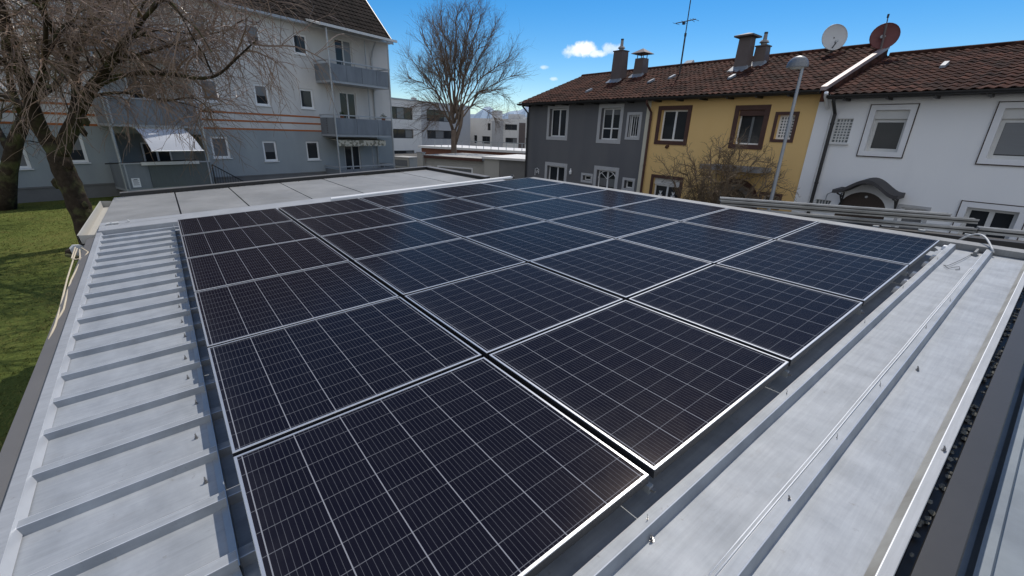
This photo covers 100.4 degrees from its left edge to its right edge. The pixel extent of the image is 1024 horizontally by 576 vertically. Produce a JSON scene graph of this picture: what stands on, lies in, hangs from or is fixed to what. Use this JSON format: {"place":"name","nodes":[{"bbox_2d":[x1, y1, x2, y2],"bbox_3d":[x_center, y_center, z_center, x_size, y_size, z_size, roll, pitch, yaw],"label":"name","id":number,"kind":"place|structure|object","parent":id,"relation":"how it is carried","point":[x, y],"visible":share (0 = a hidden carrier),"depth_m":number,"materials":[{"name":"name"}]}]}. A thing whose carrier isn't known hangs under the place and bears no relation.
{"place":"outdoors","nodes":[
{"label":"outdoors","id":0,"kind":"place"},
{"bbox_2d":[0,196,120,451],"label":"lawn","id":1,"kind":"structure","parent":0,"point":[15,396],"depth_m":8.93,"materials":[{"name":"green plant"}]},
{"bbox_2d":[0,1,133,210],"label":"bare tree","id":2,"kind":"object","parent":1,"relation":"on","point":[9,169],"visible":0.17,"depth_m":15.59,"materials":[{"name":"brown plant"}]},
{"bbox_2d":[0,0,354,246],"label":"bare tree","id":3,"kind":"object","parent":1,"relation":"on","point":[66,181],"visible":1,"depth_m":9.76,"materials":[{"name":"brown plant"}]},
{"bbox_2d":[394,153,416,168],"bbox_3d":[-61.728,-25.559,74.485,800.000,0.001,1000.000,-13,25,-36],"label":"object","id":4,"kind":"structure","parent":0,"point":[405,154],"depth_m":61.82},
{"bbox_2d":[0,0,396,202],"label":"apartment building","id":5,"kind":"structure","parent":4,"relation":"on","point":[320,138],"depth_m":24.47,"materials":[{"name":"white paint"}]},
{"bbox_2d":[0,143,33,169],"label":"window","id":6,"kind":"structure","parent":5,"relation":"in","point":[25,164],"depth_m":17.55,"materials":[{"name":"white paint"}]},
{"bbox_2d":[71,135,90,163],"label":"window","id":7,"kind":"structure","parent":5,"relation":"in","point":[77,158],"depth_m":18.81,"materials":[{"name":"white paint"}]},
{"bbox_2d":[124,76,157,97],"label":"window","id":8,"kind":"structure","parent":5,"relation":"in","point":[136,96],"depth_m":20.87,"materials":[{"name":"white paint"}]},
{"bbox_2d":[140,142,172,160],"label":"window","id":9,"kind":"structure","parent":5,"relation":"in","point":[157,156],"depth_m":21.95,"materials":[{"name":"black glass"}]},
{"bbox_2d":[200,79,220,102],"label":"window","id":10,"kind":"structure","parent":5,"relation":"in","point":[208,83],"depth_m":22.30,"materials":[{"name":"white paint"}]},
{"bbox_2d":[210,136,232,158],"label":"window","id":11,"kind":"structure","parent":5,"relation":"in","point":[226,152],"depth_m":23.21,"materials":[{"name":"white paint"}]},
{"bbox_2d":[244,23,260,47],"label":"window","id":12,"kind":"structure","parent":5,"relation":"in","point":[251,32],"depth_m":23.31,"materials":[{"name":"white paint"}]},
{"bbox_2d":[253,83,270,106],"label":"window","id":13,"kind":"structure","parent":5,"relation":"in","point":[259,101],"depth_m":24.31,"materials":[{"name":"white paint"}]},
{"bbox_2d":[262,141,279,161],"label":"window","id":14,"kind":"structure","parent":5,"relation":"in","point":[269,147],"depth_m":25.36,"materials":[{"name":"white paint"}]},
{"bbox_2d":[292,33,309,56],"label":"window","id":15,"kind":"structure","parent":5,"relation":"in","point":[302,38],"depth_m":25.42,"materials":[{"name":"glass"}]},
{"bbox_2d":[299,88,315,109],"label":"window","id":16,"kind":"structure","parent":5,"relation":"in","point":[306,96],"depth_m":26.45,"materials":[{"name":"glass"}]},
{"bbox_2d":[305,141,319,160],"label":"window","id":17,"kind":"structure","parent":5,"relation":"in","point":[312,148],"depth_m":27.48,"materials":[{"name":"white paint"}]},
{"bbox_2d":[334,38,351,74],"bbox_3d":[-11.005,-14.906,27.860,0.056,2.300,1.270,15,24,31],"label":"balcony door","id":18,"kind":"structure","parent":5,"relation":"in","point":[340,54],"depth_m":27.72,"materials":[{"name":"glass"}]},
{"bbox_2d":[339,92,356,118],"bbox_3d":[-11.107,-12.016,28.907,0.056,2.250,1.270,15,24,31],"label":"balcony door","id":19,"kind":"structure","parent":5,"relation":"in","point":[348,105],"depth_m":28.82,"materials":[{"name":"glass"}]},
{"bbox_2d":[344,145,360,168],"bbox_3d":[-11.213,-9.033,29.989,0.056,1.900,1.270,15,24,31],"label":"balcony door","id":20,"kind":"structure","parent":5,"relation":"in","point":[352,153],"depth_m":29.95,"materials":[{"name":"white plastic"}]},
{"bbox_2d":[212,165,242,183],"bbox_3d":[-14.813,-5.856,22.609,0.058,1.418,1.758,15,24,32],"label":"stair railing","id":21,"kind":"object","parent":4,"relation":"on","point":[224,175],"visible":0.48,"depth_m":22.14,"materials":[{"name":"grey metal"}]},
{"bbox_2d":[77,166,503,245],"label":"annexe","id":22,"kind":"structure","parent":4,"relation":"on","point":[133,211],"depth_m":6.72,"materials":[{"name":"metal"}]},
{"bbox_2d":[157,169,423,193],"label":"leaf litter","id":23,"kind":"object","parent":22,"relation":"on","point":[281,182],"visible":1,"depth_m":7.83,"materials":[{"name":"brown plant"}]},
{"bbox_2d":[330,174,513,200],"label":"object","id":24,"kind":"object","parent":22,"relation":"on","point":[412,189],"visible":1,"depth_m":6.88,"materials":[{"name":"white paint"}]},
{"bbox_2d":[395,156,416,167],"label":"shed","id":25,"kind":"structure","parent":4,"relation":"on","point":[405,161],"depth_m":40.10,"materials":[{"name":"grey metal"}]},
{"bbox_2d":[391,97,469,152],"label":"modern building","id":26,"kind":"structure","parent":4,"relation":"on","point":[405,141],"depth_m":66.42,"materials":[{"name":"white concrete"}]},
{"bbox_2d":[392,106,411,119],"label":"window","id":27,"kind":"structure","parent":26,"relation":"in","point":[396,114],"depth_m":63.15,"materials":[{"name":"grey glass"}]},
{"bbox_2d":[393,129,412,137],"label":"window","id":28,"kind":"structure","parent":26,"relation":"in","point":[397,133],"depth_m":64.27,"materials":[{"name":"black glass"}]},
{"bbox_2d":[426,110,451,121],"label":"window","id":29,"kind":"structure","parent":26,"relation":"in","point":[442,119],"depth_m":69.72,"materials":[{"name":"grey glass"}]},
{"bbox_2d":[427,130,450,138],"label":"window","id":30,"kind":"structure","parent":26,"relation":"in","point":[441,134],"depth_m":70.32,"materials":[{"name":"black glass"}]},
{"bbox_2d":[423,153,495,174],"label":"garage","id":31,"kind":"structure","parent":4,"relation":"on","point":[469,162],"depth_m":29.63,"materials":[{"name":"white paint"}]},
{"bbox_2d":[437,165,472,172],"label":"window","id":32,"kind":"structure","parent":31,"relation":"in","point":[464,169],"depth_m":29.68,"materials":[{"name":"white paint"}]},
{"bbox_2d":[392,0,534,152],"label":"bare tree","id":33,"kind":"object","parent":4,"relation":"on","point":[448,67],"visible":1,"depth_m":34.01,"materials":[{"name":"brown plant"}]},
{"bbox_2d":[470,110,526,147],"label":"terrace block","id":34,"kind":"structure","parent":4,"relation":"on","point":[516,133],"depth_m":76.46,"materials":[{"name":"white paint"}]},
{"bbox_2d":[505,124,516,129],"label":"window","id":35,"kind":"structure","parent":34,"relation":"in","point":[509,126],"depth_m":75.15,"materials":[{"name":"black glass"}]},
{"bbox_2d":[482,154,524,179],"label":"garage","id":36,"kind":"structure","parent":4,"relation":"on","point":[496,166],"depth_m":27.09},
{"bbox_2d":[0,177,1023,575],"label":"garage","id":37,"kind":"structure","parent":4,"relation":"on","point":[116,457],"depth_m":1.62,"materials":[{"name":"metal"}]},
{"bbox_2d":[48,245,88,338],"bbox_3d":[-3.717,-0.060,3.649,0.218,0.224,3.257,-16,27,-41],"label":"rope bundle","id":38,"kind":"object","parent":37,"relation":"hanging from","point":[73,252],"visible":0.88,"depth_m":3.72,"materials":[{"name":"beige fabric"}]},
{"bbox_2d":[642,481,655,494],"bbox_3d":[-1.256,-0.131,3.408,0.034,0.077,5.560,-13,25,-36],"label":"mounting rail","id":39,"kind":"object","parent":37,"relation":"attached to","point":[648,488],"visible":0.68,"depth_m":1.37,"materials":[{"name":"metal"}]},
{"bbox_2d":[177,208,292,235],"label":"solar panel","id":40,"kind":"object","parent":39,"relation":"on","point":[197,225],"visible":0.94,"depth_m":4.77,"materials":[{"name":"black glass"}]},
{"bbox_2d":[181,221,315,258],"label":"solar panel","id":41,"kind":"object","parent":39,"relation":"on","point":[208,243],"visible":0.92,"depth_m":4.08,"materials":[{"name":"black glass"}]},
{"bbox_2d":[186,237,348,291],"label":"solar panel","id":42,"kind":"object","parent":39,"relation":"on","point":[212,271],"visible":0.92,"depth_m":3.38,"materials":[{"name":"black glass"}]},
{"bbox_2d":[194,261,398,347],"bbox_3d":[-1.404,0.056,2.765,1.022,0.036,0.916,-17,27,-35],"label":"solar panel","id":43,"kind":"object","parent":39,"relation":"on","point":[230,313],"visible":0.92,"depth_m":2.68,"materials":[{"name":"black glass"}]},
{"bbox_2d":[278,198,382,222],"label":"solar panel","id":44,"kind":"object","parent":39,"relation":"on","point":[305,211],"visible":0.93,"depth_m":5.37,"materials":[{"name":"black glass"}]},
{"bbox_2d":[207,297,481,456],"bbox_3d":[-0.828,0.324,2.080,1.022,0.037,0.916,-17,27,-35],"label":"solar panel","id":45,"kind":"object","parent":39,"relation":"on","point":[273,385],"visible":0.92,"depth_m":1.96,"materials":[{"name":"black glass"}]},
{"bbox_2d":[296,208,416,239],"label":"solar panel","id":46,"kind":"object","parent":39,"relation":"on","point":[318,227],"visible":0.93,"depth_m":4.67,"materials":[{"name":"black glass"}]},
{"bbox_2d":[320,221,460,263],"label":"solar panel","id":47,"kind":"object","parent":39,"relation":"on","point":[352,246],"visible":0.93,"depth_m":3.98,"materials":[{"name":"black glass"}]},
{"bbox_2d":[354,238,525,298],"bbox_3d":[-0.577,-0.195,3.361,1.022,0.037,0.916,-17,27,-35],"label":"solar panel","id":48,"kind":"object","parent":39,"relation":"on","point":[402,273],"visible":0.91,"depth_m":3.28,"materials":[{"name":"black glass"}]},
{"bbox_2d":[233,357,648,575],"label":"solar panel","id":49,"kind":"object","parent":39,"relation":"on","point":[483,466],"visible":1,"depth_m":1.32,"materials":[{"name":"black glass"}]},
{"bbox_2d":[404,263,622,358],"bbox_3d":[-0.001,0.075,2.677,1.022,0.037,0.916,-17,27,-35],"label":"solar panel","id":50,"kind":"object","parent":39,"relation":"on","point":[485,315],"visible":0.91,"depth_m":2.58,"materials":[{"name":"black glass"}]},
{"bbox_2d":[489,300,788,478],"bbox_3d":[0.575,0.343,1.992,1.022,0.036,0.916,-17,27,-35],"label":"solar panel","id":51,"kind":"object","parent":39,"relation":"on","point":[652,393],"visible":0.98,"depth_m":1.86,"materials":[{"name":"black glass"}]},
{"bbox_2d":[780,369,791,377],"bbox_3d":[-0.429,-0.382,4.004,0.034,0.076,5.560,-13,25,-36],"label":"mounting rail","id":52,"kind":"object","parent":37,"relation":"attached to","point":[786,373],"visible":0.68,"depth_m":1.97,"materials":[{"name":"metal"}]},
{"bbox_2d":[360,190,453,208],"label":"solar panel","id":53,"kind":"object","parent":52,"relation":"on","point":[400,199],"visible":0.88,"depth_m":5.97,"materials":[{"name":"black glass"}]},
{"bbox_2d":[386,198,492,221],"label":"solar panel","id":54,"kind":"object","parent":52,"relation":"on","point":[433,209],"visible":0.88,"depth_m":5.27,"materials":[{"name":"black glass"}]},
{"bbox_2d":[420,208,544,238],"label":"solar panel","id":55,"kind":"object","parent":52,"relation":"on","point":[465,225],"visible":0.88,"depth_m":4.59,"materials":[{"name":"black glass"}]},
{"bbox_2d":[466,221,613,263],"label":"solar panel","id":56,"kind":"object","parent":52,"relation":"on","point":[531,242],"visible":0.88,"depth_m":3.89,"materials":[{"name":"black glass"}]},
{"bbox_2d":[530,239,711,300],"bbox_3d":[0.826,-0.180,3.272,1.022,0.036,0.916,-17,27,-35],"label":"solar panel","id":57,"kind":"object","parent":52,"relation":"on","point":[623,270],"visible":0.89,"depth_m":3.19,"materials":[{"name":"black glass"}]},
{"bbox_2d":[628,264,862,365],"bbox_3d":[1.401,0.092,2.588,1.022,0.037,0.916,-17,27,-35],"label":"solar panel","id":58,"kind":"object","parent":52,"relation":"on","point":[791,324],"visible":0.96,"depth_m":2.48,"materials":[{"name":"black glass"}]},
{"bbox_2d":[708,268,972,575],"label":"cable","id":59,"kind":"object","parent":37,"relation":"attached to","point":[724,563],"visible":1,"depth_m":1.51,"materials":[{"name":"white paint"}]},
{"bbox_2d":[854,309,864,314],"bbox_3d":[0.398,-0.633,4.601,0.034,0.077,5.560,-13,25,-36],"label":"mounting rail","id":60,"kind":"object","parent":37,"relation":"attached to","point":[859,312],"visible":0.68,"depth_m":2.57,"materials":[{"name":"metal"}]},
{"bbox_2d":[427,183,513,197],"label":"solar panel","id":61,"kind":"object","parent":60,"relation":"on","point":[467,190],"visible":0.88,"depth_m":6.57,"materials":[{"name":"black glass"}]},
{"bbox_2d":[458,190,553,207],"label":"solar panel","id":62,"kind":"object","parent":60,"relation":"on","point":[504,198],"visible":0.88,"depth_m":5.88,"materials":[{"name":"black glass"}]},
{"bbox_2d":[497,198,608,220],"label":"solar panel","id":63,"kind":"object","parent":60,"relation":"on","point":[551,209],"visible":0.88,"depth_m":5.18,"materials":[{"name":"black glass"}]},
{"bbox_2d":[548,208,678,238],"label":"solar panel","id":64,"kind":"object","parent":60,"relation":"on","point":[613,223],"visible":0.88,"depth_m":4.49,"materials":[{"name":"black glass"}]},
{"bbox_2d":[618,222,772,264],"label":"solar panel","id":65,"kind":"object","parent":60,"relation":"on","point":[713,246],"visible":0.88,"depth_m":3.80,"materials":[{"name":"black glass"}]},
{"bbox_2d":[716,240,908,305],"bbox_3d":[2.228,-0.161,3.184,1.022,0.037,0.916,-17,27,-35],"label":"solar panel","id":66,"kind":"object","parent":60,"relation":"on","point":[864,280],"visible":0.96,"depth_m":3.10,"materials":[{"name":"blue glass"}]},
{"bbox_2d":[959,233,993,252],"bbox_3d":[4.232,-0.419,3.848,0.076,0.114,0.409,6,20,11],"label":"cable loop","id":67,"kind":"object","parent":37,"relation":"on","point":[988,241],"visible":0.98,"depth_m":3.85,"materials":[{"name":"white plastic"}]},
{"bbox_2d":[517,39,714,191],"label":"terraced house","id":68,"kind":"structure","parent":4,"relation":"on","point":[591,129],"depth_m":19.06,"materials":[{"name":"grey plaster"},{"name":"red brown tile"},{"name":"white paint"}]},
{"bbox_2d":[544,162,566,181],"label":"window","id":69,"kind":"structure","parent":68,"relation":"in","point":[557,171],"depth_m":20.95,"materials":[{"name":"white paint"}]},
{"bbox_2d":[546,105,569,140],"bbox_3d":[2.223,-7.820,20.205,0.220,1.538,1.424,-13,25,-36],"label":"window","id":70,"kind":"structure","parent":68,"relation":"in","point":[560,117],"depth_m":20.28,"materials":[{"name":"white paint"}]},
{"bbox_2d":[581,173,592,182],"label":"window","id":71,"kind":"structure","parent":68,"relation":"in","point":[588,176],"depth_m":19.43,"materials":[{"name":"white paint"}]},
{"bbox_2d":[593,165,618,188],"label":"window","id":72,"kind":"structure","parent":68,"relation":"in","point":[608,176],"depth_m":18.63,"materials":[{"name":"white paint"}]},
{"bbox_2d":[596,104,624,143],"bbox_3d":[4.162,-6.879,17.907,0.220,1.539,1.309,-13,25,-36],"label":"window","id":73,"kind":"structure","parent":68,"relation":"in","point":[613,113],"depth_m":17.96,"materials":[{"name":"white paint"}]},
{"bbox_2d":[621,177,634,191],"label":"window","id":74,"kind":"structure","parent":68,"relation":"in","point":[630,183],"depth_m":17.77,"materials":[{"name":"white paint"}]},
{"bbox_2d":[625,112,642,139],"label":"window","id":75,"kind":"structure","parent":68,"relation":"in","point":[636,120],"depth_m":17.06,"materials":[{"name":"white paint"}]},
{"bbox_2d":[674,0,698,73],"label":"aerial","id":76,"kind":"object","parent":68,"relation":"attached to","point":[683,23],"visible":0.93,"depth_m":17.26,"materials":[{"name":"grey metal"}]},
{"bbox_2d":[791,40,1023,240],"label":"terraced house","id":77,"kind":"structure","parent":4,"relation":"on","point":[937,130],"depth_m":10.81,"materials":[{"name":"red brown roof tile"},{"name":"white wall plaster"},{"name":"offwhite plastic"}]},
{"bbox_2d":[829,119,853,144],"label":"window","id":78,"kind":"structure","parent":77,"relation":"in","point":[842,129],"depth_m":11.89,"materials":[{"name":"white plastic"}]},
{"bbox_2d":[869,14,900,49],"bbox_3d":[11.671,-7.801,13.402,0.746,1.376,0.232,19,26,38],"label":"satellite dish","id":79,"kind":"object","parent":77,"relation":"attached to","point":[885,35],"visible":1,"depth_m":13.38,"materials":[{"name":"metal"}]},
{"bbox_2d":[856,103,919,158],"bbox_3d":[9.840,-4.109,11.177,0.234,1.313,0.981,-13,25,-36],"label":"window","id":80,"kind":"structure","parent":77,"relation":"in","point":[893,124],"depth_m":11.18,"materials":[{"name":"white plastic"}]},
{"bbox_2d":[891,204,931,229],"bbox_3d":[10.418,-1.775,11.151,0.220,0.769,0.642,-13,25,-36],"label":"window","id":81,"kind":"structure","parent":77,"relation":"in","point":[905,207],"depth_m":11.12,"materials":[{"name":"white paint"}]},
{"bbox_2d":[949,200,1023,239],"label":"window","id":82,"kind":"structure","parent":77,"relation":"in","point":[995,215],"depth_m":10.04,"materials":[{"name":"white plastic"}]},
{"bbox_2d":[975,101,1023,166],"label":"window","id":83,"kind":"structure","parent":77,"relation":"in","point":[1008,143],"depth_m":9.64,"materials":[{"name":"white plastic"}]},
{"bbox_2d":[894,289,1023,575],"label":"neighbouring garage","id":84,"kind":"structure","parent":4,"relation":"on","point":[975,527],"depth_m":1.56,"materials":[{"name":"metal"}]},
{"bbox_2d":[910,287,1023,556],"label":"gravel","id":85,"kind":"structure","parent":84,"relation":"on","point":[941,485],"depth_m":1.72,"materials":[{"name":"grey gravel"}]},
{"bbox_2d":[416,152,425,166],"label":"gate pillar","id":86,"kind":"structure","parent":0,"point":[421,160],"depth_m":30.23,"materials":[{"name":"grey concrete"}]},
{"bbox_2d":[418,140,525,159],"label":"brick building","id":87,"kind":"structure","parent":0,"point":[443,149],"depth_m":45.80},
{"bbox_2d":[470,107,528,118],"bbox_3d":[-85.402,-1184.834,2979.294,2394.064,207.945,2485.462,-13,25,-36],"label":"hills","id":88,"kind":"structure","parent":0,"point":[482,113],"depth_m":2635.25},
{"bbox_2d":[367,0,1023,113],"label":"sky","id":89,"kind":"structure","parent":0,"point":[572,39],"materials":[{"name":"blue"}]},
{"bbox_2d":[639,32,886,211],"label":"terraced house","id":90,"kind":"structure","parent":0,"point":[749,92],"depth_m":14.31,"materials":[{"name":"yellow paint"}]},
{"bbox_2d":[649,174,683,197],"bbox_3d":[5.960,-3.678,16.505,0.230,1.302,1.380,-13,25,-36],"label":"window","id":91,"kind":"structure","parent":90,"relation":"in","point":[661,189],"depth_m":16.53,"materials":[{"name":"white paint"}]},
{"bbox_2d":[654,105,692,145],"bbox_3d":[5.978,-5.996,15.750,0.230,1.346,1.357,-13,25,-36],"label":"window","id":92,"kind":"structure","parent":90,"relation":"in","point":[676,119],"depth_m":15.79,"materials":[{"name":"white paint"}]},
{"bbox_2d":[728,105,771,149],"bbox_3d":[7.672,-5.171,13.744,0.230,1.321,1.082,-13,25,-36],"label":"window","id":93,"kind":"structure","parent":90,"relation":"in","point":[754,118],"depth_m":13.74,"materials":[{"name":"white paint"}]},
{"bbox_2d":[759,191,782,209],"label":"window","id":94,"kind":"structure","parent":90,"relation":"in","point":[762,193],"depth_m":13.61,"materials":[{"name":"white paint"}]},
{"bbox_2d":[769,111,799,142],"bbox_3d":[8.318,-4.887,12.974,0.225,0.870,0.656,-13,25,-36],"label":"window","id":95,"kind":"structure","parent":90,"relation":"in","point":[784,117],"depth_m":13.01,"materials":[{"name":"white paint"}]},
{"bbox_2d":[822,24,847,52],"bbox_3d":[10.862,-8.325,14.343,0.771,1.008,0.370,-2,20,-10],"label":"satellite dish","id":96,"kind":"object","parent":90,"relation":"attached to","point":[834,36],"visible":0.99,"depth_m":14.38,"materials":[{"name":"metal"}]},
{"label":"road","id":97,"kind":"structure","parent":0,"visible":0},
{"bbox_2d":[650,123,800,208],"bbox_3d":[6.334,-3.050,13.303,3.834,3.919,3.558,5,20,8],"label":"bare shrub","id":98,"kind":"object","parent":97,"relation":"on","point":[718,186],"visible":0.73,"depth_m":12.82,"materials":[{"name":"brown plant"}]},
{"bbox_2d":[767,56,808,209],"bbox_3d":[6.655,-2.938,10.906,0.280,5.333,0.470,-13,25,-36],"label":"street lamp","id":99,"kind":"object","parent":97,"relation":"on","point":[801,63],"visible":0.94,"depth_m":10.24,"materials":[{"name":"grey metal"}]},
{"bbox_2d":[828,220,1023,376],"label":"parapet wall","id":100,"kind":"structure","parent":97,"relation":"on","point":[1018,244],"depth_m":5.23,"materials":[{"name":"metal"}]},
{"bbox_2d":[747,208,977,232],"bbox_3d":[4.501,-0.948,5.841,2.824,0.061,0.092,10,21,20],"label":"metal profile","id":101,"kind":"object","parent":100,"relation":"on","point":[899,223],"visible":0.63,"depth_m":5.66,"materials":[{"name":"metal"}]},
{"bbox_2d":[720,201,979,223],"bbox_3d":[4.575,-1.077,5.968,3.044,0.061,0.112,8,21,17],"label":"metal profile","id":102,"kind":"object","parent":101,"relation":"on","point":[918,217],"visible":0.81,"depth_m":5.88,"materials":[{"name":"metal"}]},
{"bbox_2d":[719,197,951,217],"bbox_3d":[4.351,-1.127,5.895,2.712,0.051,0.092,8,21,17],"label":"metal profile","id":103,"kind":"object","parent":102,"relation":"on","point":[856,208],"visible":1,"depth_m":5.83,"materials":[{"name":"metal"}]},
{"bbox_2d":[976,226,1023,237],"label":"metal profile","id":104,"kind":"object","parent":100,"relation":"on","point":[1000,231],"visible":0.89,"depth_m":5.22,"materials":[{"name":"metal"}]},
{"bbox_3d":[1.225,-0.884,5.197,0.034,0.077,5.560,-13,25,-36],"label":"mounting rail","id":105,"kind":"object","parent":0,"visible":0},
{"bbox_2d":[483,178,559,189],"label":"solar panel","id":106,"kind":"object","parent":105,"relation":"on","point":[521,183],"visible":0.88,"depth_m":7.18,"materials":[{"name":"blue glass"}]},
{"bbox_2d":[517,183,606,197],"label":"solar panel","id":107,"kind":"object","parent":105,"relation":"on","point":[560,190],"visible":0.88,"depth_m":6.48,"materials":[{"name":"blue glass"}]},
{"bbox_2d":[560,190,658,207],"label":"solar panel","id":108,"kind":"object","parent":105,"relation":"on","point":[608,198],"visible":0.88,"depth_m":5.79,"materials":[{"name":"blue glass"}]},
{"bbox_2d":[612,198,728,221],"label":"solar panel","id":109,"kind":"object","parent":105,"relation":"on","point":[675,210],"visible":0.88,"depth_m":5.10,"materials":[{"name":"blue glass"}]},
{"bbox_2d":[682,208,817,240],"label":"solar panel","id":110,"kind":"object","parent":105,"relation":"on","point":[770,226],"visible":0.88,"depth_m":4.40,"materials":[{"name":"blue glass"}]},
{"bbox_2d":[777,222,939,268],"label":"solar panel","id":111,"kind":"object","parent":105,"relation":"on","point":[910,251],"visible":0.96,"depth_m":3.71,"materials":[{"name":"blue glass"}]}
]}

